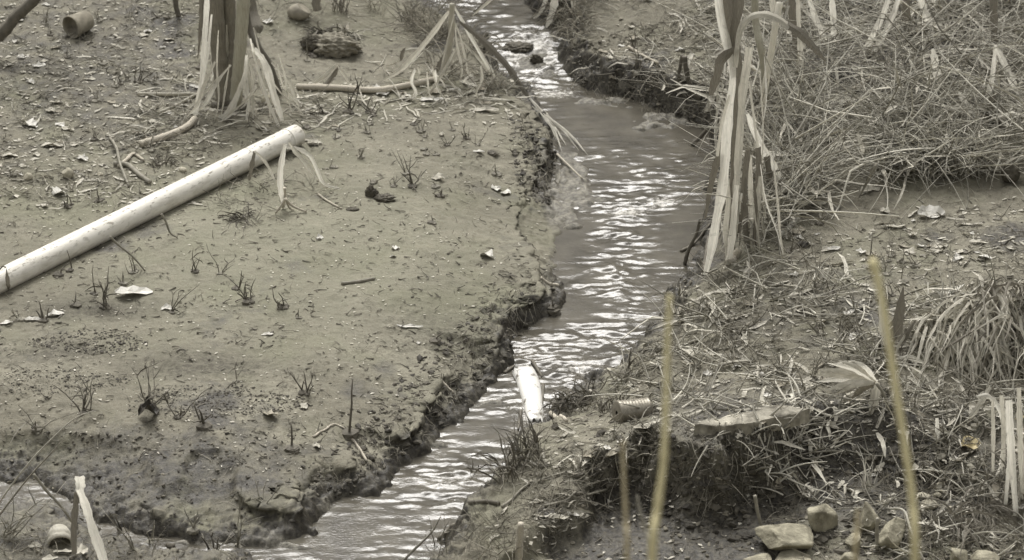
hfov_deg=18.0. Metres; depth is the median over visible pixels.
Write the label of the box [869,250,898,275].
dead weed
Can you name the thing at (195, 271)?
dead sprig
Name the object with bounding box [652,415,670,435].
dead weed
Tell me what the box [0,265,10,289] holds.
bent weed
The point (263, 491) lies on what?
dead sprig
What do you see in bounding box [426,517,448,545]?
dead sprig
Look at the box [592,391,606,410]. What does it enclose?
dead weed
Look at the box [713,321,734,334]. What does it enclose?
dead weed
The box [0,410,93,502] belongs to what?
dry stalk
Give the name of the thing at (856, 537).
dry stalk
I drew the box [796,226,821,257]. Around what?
dead weed
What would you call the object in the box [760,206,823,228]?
fallen branch
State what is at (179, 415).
dead sprig
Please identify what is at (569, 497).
fallen branch
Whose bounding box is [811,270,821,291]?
dead weed
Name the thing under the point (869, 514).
yellow stone
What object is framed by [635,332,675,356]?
grass tuft
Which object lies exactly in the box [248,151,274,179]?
bent leaf
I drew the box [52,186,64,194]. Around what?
fallen leaf
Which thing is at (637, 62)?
dead weed
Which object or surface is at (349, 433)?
dead sprig
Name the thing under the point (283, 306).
dead sprig
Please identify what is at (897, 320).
broad leaf plant
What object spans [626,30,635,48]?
dead weed
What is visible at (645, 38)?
dead weed
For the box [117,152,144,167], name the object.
root log
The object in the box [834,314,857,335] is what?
dead weed
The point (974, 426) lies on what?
dead weed
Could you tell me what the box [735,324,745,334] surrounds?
dead weed
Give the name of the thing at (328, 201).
thin twig
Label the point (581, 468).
dead weed
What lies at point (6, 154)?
fallen leaf
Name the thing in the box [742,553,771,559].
yellow stone
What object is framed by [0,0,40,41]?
log
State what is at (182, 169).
pebble
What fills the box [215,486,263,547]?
dead sprig
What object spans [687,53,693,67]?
broken leaf
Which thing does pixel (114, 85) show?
dead weed
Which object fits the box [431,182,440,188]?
dead weed
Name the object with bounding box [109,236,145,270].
leaning twig
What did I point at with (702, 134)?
drift twig
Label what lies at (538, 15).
hanging leaf
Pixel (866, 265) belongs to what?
dead weed
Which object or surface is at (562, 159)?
bank root
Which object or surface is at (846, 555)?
yellow stone
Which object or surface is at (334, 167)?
dead weed
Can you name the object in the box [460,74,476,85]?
fallen leaf
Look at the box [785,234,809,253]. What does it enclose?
dead weed
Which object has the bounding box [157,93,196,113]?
flat stick
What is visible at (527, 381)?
broken pipe shell
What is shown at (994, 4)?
reed stalk
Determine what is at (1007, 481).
reed leaf
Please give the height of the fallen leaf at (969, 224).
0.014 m
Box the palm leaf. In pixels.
[814,360,889,414]
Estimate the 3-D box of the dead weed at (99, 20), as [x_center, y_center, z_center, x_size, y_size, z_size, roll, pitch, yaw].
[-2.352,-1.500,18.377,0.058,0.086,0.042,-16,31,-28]
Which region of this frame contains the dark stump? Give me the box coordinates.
[173,0,180,17]
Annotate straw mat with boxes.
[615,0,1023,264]
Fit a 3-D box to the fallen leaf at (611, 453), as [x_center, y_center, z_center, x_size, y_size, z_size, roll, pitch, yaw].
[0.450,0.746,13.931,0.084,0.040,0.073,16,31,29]
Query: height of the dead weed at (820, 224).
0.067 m
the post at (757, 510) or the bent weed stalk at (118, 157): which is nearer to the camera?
the post at (757, 510)
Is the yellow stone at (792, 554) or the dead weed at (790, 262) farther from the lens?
the dead weed at (790, 262)
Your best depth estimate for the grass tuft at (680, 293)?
15.65 m
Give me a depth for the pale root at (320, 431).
14.39 m
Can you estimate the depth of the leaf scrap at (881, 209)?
16.12 m
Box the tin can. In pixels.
[612,397,652,422]
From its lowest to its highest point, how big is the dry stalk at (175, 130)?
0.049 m
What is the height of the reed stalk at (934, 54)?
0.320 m
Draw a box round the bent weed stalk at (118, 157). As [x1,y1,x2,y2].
[109,136,129,187]
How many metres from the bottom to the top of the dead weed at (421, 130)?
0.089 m
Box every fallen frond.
[532,106,564,142]
[535,103,555,138]
[540,112,561,150]
[543,113,587,154]
[548,115,577,148]
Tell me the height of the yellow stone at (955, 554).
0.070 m
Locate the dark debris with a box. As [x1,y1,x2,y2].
[0,0,1023,559]
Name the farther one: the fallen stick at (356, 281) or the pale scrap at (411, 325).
the fallen stick at (356, 281)
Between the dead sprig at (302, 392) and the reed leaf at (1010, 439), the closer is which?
the reed leaf at (1010, 439)
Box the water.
[0,0,713,559]
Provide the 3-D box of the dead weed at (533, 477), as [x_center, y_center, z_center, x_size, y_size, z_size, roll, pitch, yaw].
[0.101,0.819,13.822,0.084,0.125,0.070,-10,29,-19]
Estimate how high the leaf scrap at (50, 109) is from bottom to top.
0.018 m
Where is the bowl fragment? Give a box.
[138,396,159,415]
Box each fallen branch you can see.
[402,517,440,559]
[501,469,573,507]
[544,489,607,506]
[627,45,658,63]
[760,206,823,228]
[767,182,845,215]
[781,214,800,236]
[851,59,890,93]
[910,103,1021,122]
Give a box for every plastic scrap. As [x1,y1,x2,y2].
[918,205,945,217]
[931,290,963,300]
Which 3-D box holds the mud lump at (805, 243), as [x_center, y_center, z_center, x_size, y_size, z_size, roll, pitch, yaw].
[1.422,-0.174,15.814,0.059,0.030,0.051,0,27,0]
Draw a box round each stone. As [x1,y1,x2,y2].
[165,543,174,547]
[261,95,273,105]
[287,3,310,20]
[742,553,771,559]
[754,523,813,550]
[775,549,811,559]
[807,503,837,531]
[839,552,852,559]
[845,533,860,548]
[860,501,880,530]
[879,517,905,549]
[950,547,967,559]
[969,550,999,559]
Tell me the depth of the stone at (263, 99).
17.45 m
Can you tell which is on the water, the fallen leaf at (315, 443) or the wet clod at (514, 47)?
the wet clod at (514, 47)
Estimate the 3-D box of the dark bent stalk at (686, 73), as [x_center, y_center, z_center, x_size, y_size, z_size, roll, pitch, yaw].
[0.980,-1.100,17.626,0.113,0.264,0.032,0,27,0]
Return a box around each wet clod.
[502,41,533,52]
[530,54,543,63]
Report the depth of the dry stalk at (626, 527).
6.40 m
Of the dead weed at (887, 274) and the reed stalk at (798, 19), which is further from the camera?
the reed stalk at (798, 19)
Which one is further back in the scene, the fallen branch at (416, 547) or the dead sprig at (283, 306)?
the dead sprig at (283, 306)
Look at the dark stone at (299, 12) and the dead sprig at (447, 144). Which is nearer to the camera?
the dead sprig at (447, 144)
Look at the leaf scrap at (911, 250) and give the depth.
15.72 m
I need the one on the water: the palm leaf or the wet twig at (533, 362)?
the wet twig at (533, 362)
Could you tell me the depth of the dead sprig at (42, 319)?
15.24 m
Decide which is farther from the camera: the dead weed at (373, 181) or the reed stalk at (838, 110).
the reed stalk at (838, 110)
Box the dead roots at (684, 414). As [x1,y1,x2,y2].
[302,66,1023,559]
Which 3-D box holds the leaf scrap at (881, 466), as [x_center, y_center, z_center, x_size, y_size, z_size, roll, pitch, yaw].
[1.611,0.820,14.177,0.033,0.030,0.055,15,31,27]
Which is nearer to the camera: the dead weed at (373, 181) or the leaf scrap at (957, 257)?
the leaf scrap at (957, 257)
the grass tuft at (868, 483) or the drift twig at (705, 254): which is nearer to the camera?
the grass tuft at (868, 483)
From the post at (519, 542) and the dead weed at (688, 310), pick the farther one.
the dead weed at (688, 310)
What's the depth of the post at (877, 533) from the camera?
13.59 m
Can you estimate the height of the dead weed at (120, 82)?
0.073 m
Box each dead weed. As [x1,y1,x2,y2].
[47,25,53,35]
[57,61,74,70]
[62,43,70,58]
[90,131,98,141]
[92,88,99,102]
[93,10,102,22]
[98,59,106,65]
[111,75,118,87]
[114,76,125,84]
[125,8,137,17]
[152,70,158,84]
[174,41,182,49]
[293,119,311,129]
[329,165,338,168]
[332,132,340,138]
[357,147,364,158]
[361,122,370,133]
[368,106,380,117]
[369,178,384,184]
[389,176,401,187]
[410,117,421,125]
[417,118,427,133]
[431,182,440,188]
[433,189,444,197]
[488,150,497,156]
[491,165,501,176]
[519,442,548,467]
[529,455,544,488]
[535,455,556,476]
[551,402,558,429]
[571,448,592,478]
[573,399,591,412]
[573,451,587,479]
[576,459,589,484]
[589,449,603,481]
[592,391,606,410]
[605,405,612,417]
[606,424,619,441]
[613,443,636,468]
[618,438,629,469]
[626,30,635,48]
[627,408,659,441]
[631,45,641,64]
[632,51,641,76]
[635,23,654,40]
[636,422,651,448]
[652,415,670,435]
[657,421,683,442]
[670,333,689,354]
[672,66,685,79]
[676,303,697,315]
[702,2,714,19]
[703,333,718,348]
[706,330,743,353]
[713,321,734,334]
[714,296,729,321]
[715,260,724,293]
[727,367,760,394]
[731,328,741,344]
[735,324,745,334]
[745,311,760,326]
[755,284,763,308]
[755,340,769,352]
[768,314,802,348]
[768,347,787,373]
[777,257,796,264]
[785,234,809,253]
[794,311,826,335]
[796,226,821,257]
[805,348,832,382]
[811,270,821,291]
[814,320,835,328]
[816,214,829,225]
[818,334,833,365]
[822,283,837,300]
[825,282,837,294]
[827,279,845,305]
[828,330,857,362]
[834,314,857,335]
[835,302,865,331]
[835,316,845,337]
[837,310,858,329]
[837,314,849,331]
[847,290,858,309]
[862,250,883,269]
[862,337,876,359]
[864,240,875,262]
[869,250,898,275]
[883,281,895,296]
[883,288,896,303]
[885,249,892,262]
[886,242,896,257]
[895,342,904,363]
[896,254,906,263]
[898,263,909,283]
[899,338,929,354]
[900,256,920,267]
[902,384,924,411]
[905,419,928,449]
[919,250,935,257]
[919,446,929,474]
[920,453,933,475]
[922,468,936,486]
[925,233,949,252]
[931,458,950,491]
[936,427,960,460]
[937,423,953,450]
[955,459,974,475]
[960,419,983,447]
[962,249,973,253]
[969,465,980,481]
[970,411,986,431]
[974,443,986,466]
[979,462,999,488]
[986,415,998,429]
[993,207,1009,220]
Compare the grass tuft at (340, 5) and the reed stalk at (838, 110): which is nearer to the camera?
the reed stalk at (838, 110)
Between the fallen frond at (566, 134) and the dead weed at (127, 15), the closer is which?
the fallen frond at (566, 134)
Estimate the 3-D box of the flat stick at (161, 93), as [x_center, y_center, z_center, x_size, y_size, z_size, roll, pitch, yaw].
[-1.872,-1.005,17.511,0.313,0.037,0.041,-2,27,-5]
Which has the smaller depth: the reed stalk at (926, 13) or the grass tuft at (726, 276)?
the grass tuft at (726, 276)
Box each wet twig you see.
[503,365,514,373]
[517,409,522,429]
[530,359,542,376]
[541,383,544,403]
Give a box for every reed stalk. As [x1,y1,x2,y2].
[769,0,778,34]
[788,0,797,56]
[796,0,802,76]
[807,0,826,45]
[827,101,844,123]
[829,0,837,47]
[861,0,889,56]
[872,0,899,50]
[902,0,910,35]
[917,0,933,40]
[930,48,940,94]
[958,91,979,118]
[963,26,979,34]
[984,46,996,102]
[985,93,996,121]
[989,0,997,41]
[994,45,1022,99]
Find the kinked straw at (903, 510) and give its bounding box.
[886,507,923,559]
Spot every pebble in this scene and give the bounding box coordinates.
[24,173,32,179]
[62,167,73,178]
[179,167,186,171]
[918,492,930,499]
[920,500,937,509]
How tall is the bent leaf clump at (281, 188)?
0.376 m
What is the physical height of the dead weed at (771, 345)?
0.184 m
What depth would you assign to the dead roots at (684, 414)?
14.10 m
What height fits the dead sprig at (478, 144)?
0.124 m
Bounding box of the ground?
[0,0,1023,559]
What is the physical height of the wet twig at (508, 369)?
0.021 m
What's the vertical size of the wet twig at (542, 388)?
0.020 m
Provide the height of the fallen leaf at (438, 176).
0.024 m
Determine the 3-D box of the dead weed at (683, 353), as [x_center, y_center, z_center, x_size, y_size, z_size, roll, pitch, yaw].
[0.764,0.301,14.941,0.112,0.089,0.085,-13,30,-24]
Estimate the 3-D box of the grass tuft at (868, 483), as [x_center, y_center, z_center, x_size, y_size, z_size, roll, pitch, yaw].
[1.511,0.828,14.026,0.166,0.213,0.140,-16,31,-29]
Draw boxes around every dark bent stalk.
[676,54,682,96]
[682,55,700,100]
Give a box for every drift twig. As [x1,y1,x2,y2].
[680,224,710,251]
[683,218,700,263]
[690,118,719,145]
[702,235,708,272]
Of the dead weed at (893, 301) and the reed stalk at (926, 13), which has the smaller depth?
the dead weed at (893, 301)
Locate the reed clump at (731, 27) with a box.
[702,0,826,274]
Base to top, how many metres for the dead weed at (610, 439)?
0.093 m
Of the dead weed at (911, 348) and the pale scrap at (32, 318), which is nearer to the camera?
the dead weed at (911, 348)
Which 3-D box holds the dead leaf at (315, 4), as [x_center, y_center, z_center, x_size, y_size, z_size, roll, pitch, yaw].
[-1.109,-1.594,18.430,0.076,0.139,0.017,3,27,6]
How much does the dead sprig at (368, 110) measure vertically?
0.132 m
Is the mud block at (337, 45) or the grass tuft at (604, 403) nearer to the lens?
the grass tuft at (604, 403)
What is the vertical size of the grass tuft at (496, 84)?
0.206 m
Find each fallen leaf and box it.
[2,152,17,156]
[21,118,37,126]
[32,61,45,66]
[41,142,62,145]
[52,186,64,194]
[115,285,152,294]
[263,409,277,415]
[299,402,307,408]
[307,138,321,143]
[312,441,319,447]
[419,96,442,100]
[431,173,444,179]
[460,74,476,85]
[473,101,491,103]
[473,106,498,110]
[548,513,569,518]
[574,510,584,516]
[583,449,594,457]
[606,446,625,457]
[633,421,658,428]
[802,198,825,204]
[826,422,838,428]
[860,185,879,191]
[881,225,906,226]
[930,240,947,247]
[955,222,981,224]
[961,436,980,448]
[969,239,987,243]
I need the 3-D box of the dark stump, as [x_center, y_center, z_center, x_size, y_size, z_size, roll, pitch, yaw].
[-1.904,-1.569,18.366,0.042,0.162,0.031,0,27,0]
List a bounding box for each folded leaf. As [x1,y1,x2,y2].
[71,476,107,559]
[313,64,349,83]
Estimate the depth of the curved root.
14.51 m
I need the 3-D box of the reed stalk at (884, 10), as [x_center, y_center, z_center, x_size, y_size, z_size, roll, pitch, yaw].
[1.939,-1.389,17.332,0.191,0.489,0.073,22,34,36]
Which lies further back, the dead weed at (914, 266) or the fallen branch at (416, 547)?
the dead weed at (914, 266)
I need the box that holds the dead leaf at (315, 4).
[311,0,320,11]
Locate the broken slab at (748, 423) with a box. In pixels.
[694,405,809,436]
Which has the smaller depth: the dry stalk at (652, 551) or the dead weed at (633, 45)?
the dry stalk at (652, 551)
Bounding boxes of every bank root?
[437,499,499,540]
[556,153,582,178]
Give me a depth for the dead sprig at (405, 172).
16.68 m
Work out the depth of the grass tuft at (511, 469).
13.87 m
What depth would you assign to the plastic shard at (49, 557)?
13.54 m
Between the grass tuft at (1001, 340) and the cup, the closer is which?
the cup
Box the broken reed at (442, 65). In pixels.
[296,0,528,100]
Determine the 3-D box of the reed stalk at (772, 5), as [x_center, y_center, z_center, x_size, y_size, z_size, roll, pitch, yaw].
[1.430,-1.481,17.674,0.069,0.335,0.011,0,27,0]
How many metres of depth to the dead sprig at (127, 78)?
17.66 m
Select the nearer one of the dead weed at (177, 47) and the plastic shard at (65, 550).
the plastic shard at (65, 550)
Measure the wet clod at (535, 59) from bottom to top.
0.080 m
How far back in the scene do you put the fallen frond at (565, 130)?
17.52 m
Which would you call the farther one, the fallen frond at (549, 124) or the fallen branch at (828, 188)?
the fallen frond at (549, 124)
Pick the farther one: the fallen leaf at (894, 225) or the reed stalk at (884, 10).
the reed stalk at (884, 10)
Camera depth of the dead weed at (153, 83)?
17.63 m
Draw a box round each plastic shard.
[28,542,41,546]
[42,554,57,559]
[53,549,71,552]
[76,544,87,553]
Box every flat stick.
[137,92,194,95]
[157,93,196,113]
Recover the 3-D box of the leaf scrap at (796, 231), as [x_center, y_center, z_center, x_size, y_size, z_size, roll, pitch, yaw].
[1.413,-0.247,15.958,0.073,0.021,0.057,0,27,0]
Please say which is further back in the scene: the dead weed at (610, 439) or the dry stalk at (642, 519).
the dead weed at (610, 439)
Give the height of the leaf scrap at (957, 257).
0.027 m
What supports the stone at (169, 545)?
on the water
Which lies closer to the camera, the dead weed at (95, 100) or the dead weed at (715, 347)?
the dead weed at (715, 347)
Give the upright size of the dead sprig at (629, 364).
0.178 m
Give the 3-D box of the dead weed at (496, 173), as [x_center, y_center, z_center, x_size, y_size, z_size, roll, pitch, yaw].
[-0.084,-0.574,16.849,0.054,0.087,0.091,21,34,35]
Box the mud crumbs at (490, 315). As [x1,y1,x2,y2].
[0,1,1023,559]
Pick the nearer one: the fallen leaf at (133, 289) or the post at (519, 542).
the post at (519, 542)
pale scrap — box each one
[25,316,39,319]
[48,309,63,315]
[161,303,171,309]
[397,324,422,327]
[480,249,494,258]
[491,184,500,190]
[501,189,510,193]
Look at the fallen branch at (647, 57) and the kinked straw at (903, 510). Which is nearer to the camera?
the kinked straw at (903, 510)
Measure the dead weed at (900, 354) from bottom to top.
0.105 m
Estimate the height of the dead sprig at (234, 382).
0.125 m
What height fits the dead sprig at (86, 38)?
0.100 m
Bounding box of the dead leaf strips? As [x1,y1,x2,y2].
[0,0,1023,557]
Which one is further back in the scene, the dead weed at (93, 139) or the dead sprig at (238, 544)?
the dead weed at (93, 139)
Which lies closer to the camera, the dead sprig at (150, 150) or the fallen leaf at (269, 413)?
the fallen leaf at (269, 413)
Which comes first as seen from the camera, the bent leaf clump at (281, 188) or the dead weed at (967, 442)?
the dead weed at (967, 442)
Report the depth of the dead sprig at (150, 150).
16.87 m
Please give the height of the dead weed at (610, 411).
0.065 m
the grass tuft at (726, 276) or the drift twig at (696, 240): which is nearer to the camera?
the grass tuft at (726, 276)
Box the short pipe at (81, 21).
[62,10,93,37]
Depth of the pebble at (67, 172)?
16.57 m
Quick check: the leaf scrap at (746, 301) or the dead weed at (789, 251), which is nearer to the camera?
the leaf scrap at (746, 301)
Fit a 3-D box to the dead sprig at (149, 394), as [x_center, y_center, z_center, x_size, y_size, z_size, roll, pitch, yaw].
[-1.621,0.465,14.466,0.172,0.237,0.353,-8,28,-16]
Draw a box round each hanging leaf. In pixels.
[473,0,493,11]
[533,0,547,18]
[545,0,557,27]
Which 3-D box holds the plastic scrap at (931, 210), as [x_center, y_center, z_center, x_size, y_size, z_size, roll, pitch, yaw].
[2.085,-0.343,16.101,0.139,0.049,0.088,-11,29,-21]
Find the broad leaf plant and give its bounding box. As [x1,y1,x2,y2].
[878,287,923,361]
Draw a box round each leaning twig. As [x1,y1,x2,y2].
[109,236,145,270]
[161,213,177,237]
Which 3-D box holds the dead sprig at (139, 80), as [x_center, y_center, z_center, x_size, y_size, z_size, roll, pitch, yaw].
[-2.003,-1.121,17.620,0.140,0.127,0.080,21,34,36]
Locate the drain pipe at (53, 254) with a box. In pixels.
[0,125,304,293]
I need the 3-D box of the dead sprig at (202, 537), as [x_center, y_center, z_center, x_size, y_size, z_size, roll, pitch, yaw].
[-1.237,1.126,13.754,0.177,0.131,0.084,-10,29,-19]
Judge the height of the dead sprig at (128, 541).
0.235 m
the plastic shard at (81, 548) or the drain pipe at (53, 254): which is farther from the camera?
the drain pipe at (53, 254)
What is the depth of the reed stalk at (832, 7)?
17.42 m
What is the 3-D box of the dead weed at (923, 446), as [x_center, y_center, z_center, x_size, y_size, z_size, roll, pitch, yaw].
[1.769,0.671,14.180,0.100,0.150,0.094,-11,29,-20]
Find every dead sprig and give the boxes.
[0,168,18,176]
[0,481,70,541]
[8,405,75,446]
[10,308,24,321]
[32,421,41,432]
[35,7,50,24]
[36,301,48,322]
[52,268,63,276]
[52,375,99,420]
[63,192,73,208]
[63,251,73,272]
[70,291,81,307]
[71,29,90,40]
[87,266,118,311]
[89,267,101,295]
[94,189,104,202]
[102,509,138,559]
[108,511,127,532]
[109,62,130,80]
[116,273,127,285]
[125,254,139,273]
[131,358,174,403]
[133,65,156,83]
[134,121,170,152]
[146,520,154,543]
[162,389,209,419]
[168,284,199,313]
[184,506,199,534]
[191,251,202,273]
[193,401,212,430]
[201,532,237,549]
[205,244,234,274]
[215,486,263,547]
[225,359,247,389]
[229,278,255,304]
[231,271,243,290]
[252,475,280,502]
[272,288,288,309]
[285,424,299,453]
[290,370,313,397]
[295,309,301,318]
[299,41,310,61]
[308,48,316,57]
[312,97,327,113]
[336,73,365,114]
[342,379,358,440]
[353,92,377,113]
[391,149,411,174]
[400,156,426,188]
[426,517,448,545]
[427,215,436,224]
[429,332,443,344]
[442,134,455,145]
[459,123,470,139]
[471,124,488,145]
[547,298,560,315]
[620,341,635,378]
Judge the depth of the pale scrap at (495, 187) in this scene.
16.73 m
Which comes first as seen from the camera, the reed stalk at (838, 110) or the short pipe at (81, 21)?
the reed stalk at (838, 110)
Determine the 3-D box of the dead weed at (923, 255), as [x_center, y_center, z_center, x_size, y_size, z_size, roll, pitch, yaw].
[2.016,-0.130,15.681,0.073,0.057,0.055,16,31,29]
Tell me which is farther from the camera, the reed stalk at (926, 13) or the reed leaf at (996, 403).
the reed stalk at (926, 13)
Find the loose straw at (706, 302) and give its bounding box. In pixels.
[0,0,1023,559]
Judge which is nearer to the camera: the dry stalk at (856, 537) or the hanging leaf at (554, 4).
the dry stalk at (856, 537)
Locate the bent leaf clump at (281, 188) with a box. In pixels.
[275,142,340,213]
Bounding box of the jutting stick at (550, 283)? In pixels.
[541,276,558,286]
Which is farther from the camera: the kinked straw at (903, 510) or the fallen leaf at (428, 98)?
the fallen leaf at (428, 98)
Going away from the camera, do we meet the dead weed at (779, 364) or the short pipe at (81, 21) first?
the dead weed at (779, 364)
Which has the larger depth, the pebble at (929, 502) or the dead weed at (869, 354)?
the dead weed at (869, 354)
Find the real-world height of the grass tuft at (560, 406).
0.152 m
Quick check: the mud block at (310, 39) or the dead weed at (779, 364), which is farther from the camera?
the mud block at (310, 39)
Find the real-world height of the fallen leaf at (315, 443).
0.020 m
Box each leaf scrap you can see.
[45,107,54,111]
[69,141,79,145]
[78,154,88,159]
[430,88,441,92]
[742,299,755,305]
[771,381,784,386]
[775,477,781,487]
[791,226,805,233]
[805,380,814,387]
[827,246,840,249]
[848,331,860,339]
[851,489,864,494]
[874,462,884,470]
[879,207,889,212]
[903,247,914,253]
[912,461,924,468]
[930,247,942,251]
[953,252,962,260]
[961,424,972,430]
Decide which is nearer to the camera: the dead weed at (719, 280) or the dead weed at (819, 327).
the dead weed at (819, 327)
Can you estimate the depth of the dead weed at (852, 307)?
15.16 m
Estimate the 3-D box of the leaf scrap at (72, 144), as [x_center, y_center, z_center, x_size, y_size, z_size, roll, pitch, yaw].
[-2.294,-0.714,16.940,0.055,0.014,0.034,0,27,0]
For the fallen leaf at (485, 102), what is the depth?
17.63 m
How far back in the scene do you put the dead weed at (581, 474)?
13.84 m
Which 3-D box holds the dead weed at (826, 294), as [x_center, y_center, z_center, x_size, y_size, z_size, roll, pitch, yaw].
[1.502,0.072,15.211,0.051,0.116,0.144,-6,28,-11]
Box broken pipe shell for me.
[512,365,542,422]
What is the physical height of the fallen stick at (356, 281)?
0.032 m
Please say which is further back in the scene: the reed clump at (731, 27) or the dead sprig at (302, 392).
the reed clump at (731, 27)
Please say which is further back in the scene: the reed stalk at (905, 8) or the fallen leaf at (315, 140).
the reed stalk at (905, 8)
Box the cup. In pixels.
[47,524,70,545]
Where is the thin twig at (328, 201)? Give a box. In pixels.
[317,194,340,207]
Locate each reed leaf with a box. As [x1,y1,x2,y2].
[857,133,864,159]
[858,162,876,197]
[935,418,939,437]
[946,398,990,430]
[966,386,991,421]
[976,393,1000,419]
[991,400,995,472]
[1000,395,1005,471]
[1004,448,1009,504]
[1005,400,1018,514]
[1016,388,1023,493]
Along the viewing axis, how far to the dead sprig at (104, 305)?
15.34 m
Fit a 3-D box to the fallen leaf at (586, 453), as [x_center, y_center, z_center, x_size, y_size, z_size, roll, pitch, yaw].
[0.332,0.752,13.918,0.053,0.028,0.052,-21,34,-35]
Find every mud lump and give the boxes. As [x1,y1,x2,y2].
[346,207,358,211]
[365,185,378,196]
[373,193,395,202]
[797,241,807,246]
[1001,162,1020,182]
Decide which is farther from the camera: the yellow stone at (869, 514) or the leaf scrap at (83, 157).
the leaf scrap at (83, 157)
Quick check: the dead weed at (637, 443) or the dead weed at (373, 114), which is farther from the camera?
the dead weed at (373, 114)
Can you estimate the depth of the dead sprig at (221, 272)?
15.63 m
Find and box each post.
[514,521,523,559]
[753,495,762,525]
[875,517,878,550]
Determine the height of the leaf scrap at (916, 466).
0.028 m
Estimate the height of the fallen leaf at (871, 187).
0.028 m
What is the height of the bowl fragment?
0.089 m
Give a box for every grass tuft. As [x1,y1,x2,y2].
[145,152,179,169]
[217,204,256,230]
[296,19,339,43]
[329,0,354,14]
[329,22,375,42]
[352,0,408,15]
[387,0,435,26]
[396,0,464,41]
[448,12,509,67]
[461,425,541,484]
[471,70,520,96]
[494,407,550,465]
[531,0,570,34]
[541,386,600,416]
[542,6,597,39]
[544,366,610,409]
[583,381,646,413]
[599,358,651,392]
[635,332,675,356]
[650,284,691,313]
[698,266,738,296]
[740,250,784,274]
[839,445,879,491]
[883,302,956,349]
[895,287,1021,391]
[904,152,949,179]
[917,487,1021,557]
[927,281,1023,392]
[931,280,1023,392]
[941,473,1023,537]
[953,160,986,176]
[967,263,1017,308]
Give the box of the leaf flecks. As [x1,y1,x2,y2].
[0,0,1023,559]
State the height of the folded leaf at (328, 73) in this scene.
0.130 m
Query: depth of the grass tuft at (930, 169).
16.51 m
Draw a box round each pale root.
[312,423,344,437]
[351,438,367,461]
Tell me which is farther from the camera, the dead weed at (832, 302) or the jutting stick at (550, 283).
the jutting stick at (550, 283)
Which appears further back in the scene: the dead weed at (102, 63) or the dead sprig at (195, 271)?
the dead weed at (102, 63)
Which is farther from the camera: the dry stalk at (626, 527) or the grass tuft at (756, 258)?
the grass tuft at (756, 258)
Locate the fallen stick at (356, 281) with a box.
[341,277,374,284]
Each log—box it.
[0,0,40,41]
[113,161,151,183]
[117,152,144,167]
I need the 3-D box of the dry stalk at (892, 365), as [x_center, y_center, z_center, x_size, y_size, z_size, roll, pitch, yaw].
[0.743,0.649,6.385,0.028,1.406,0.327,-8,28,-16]
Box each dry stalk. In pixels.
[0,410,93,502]
[0,438,64,515]
[33,473,78,529]
[139,116,197,147]
[621,441,629,559]
[636,495,648,550]
[648,294,671,559]
[852,510,859,559]
[869,257,918,559]
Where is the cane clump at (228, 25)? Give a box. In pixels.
[184,0,312,126]
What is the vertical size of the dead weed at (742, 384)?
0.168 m
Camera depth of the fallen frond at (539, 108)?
17.77 m
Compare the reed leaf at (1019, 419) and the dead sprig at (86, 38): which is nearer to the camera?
the reed leaf at (1019, 419)
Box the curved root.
[549,410,567,422]
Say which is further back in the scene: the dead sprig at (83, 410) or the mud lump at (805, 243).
the mud lump at (805, 243)
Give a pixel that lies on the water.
(616, 244)
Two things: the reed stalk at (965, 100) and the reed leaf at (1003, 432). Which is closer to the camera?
the reed leaf at (1003, 432)
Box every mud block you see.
[299,35,319,52]
[309,31,362,58]

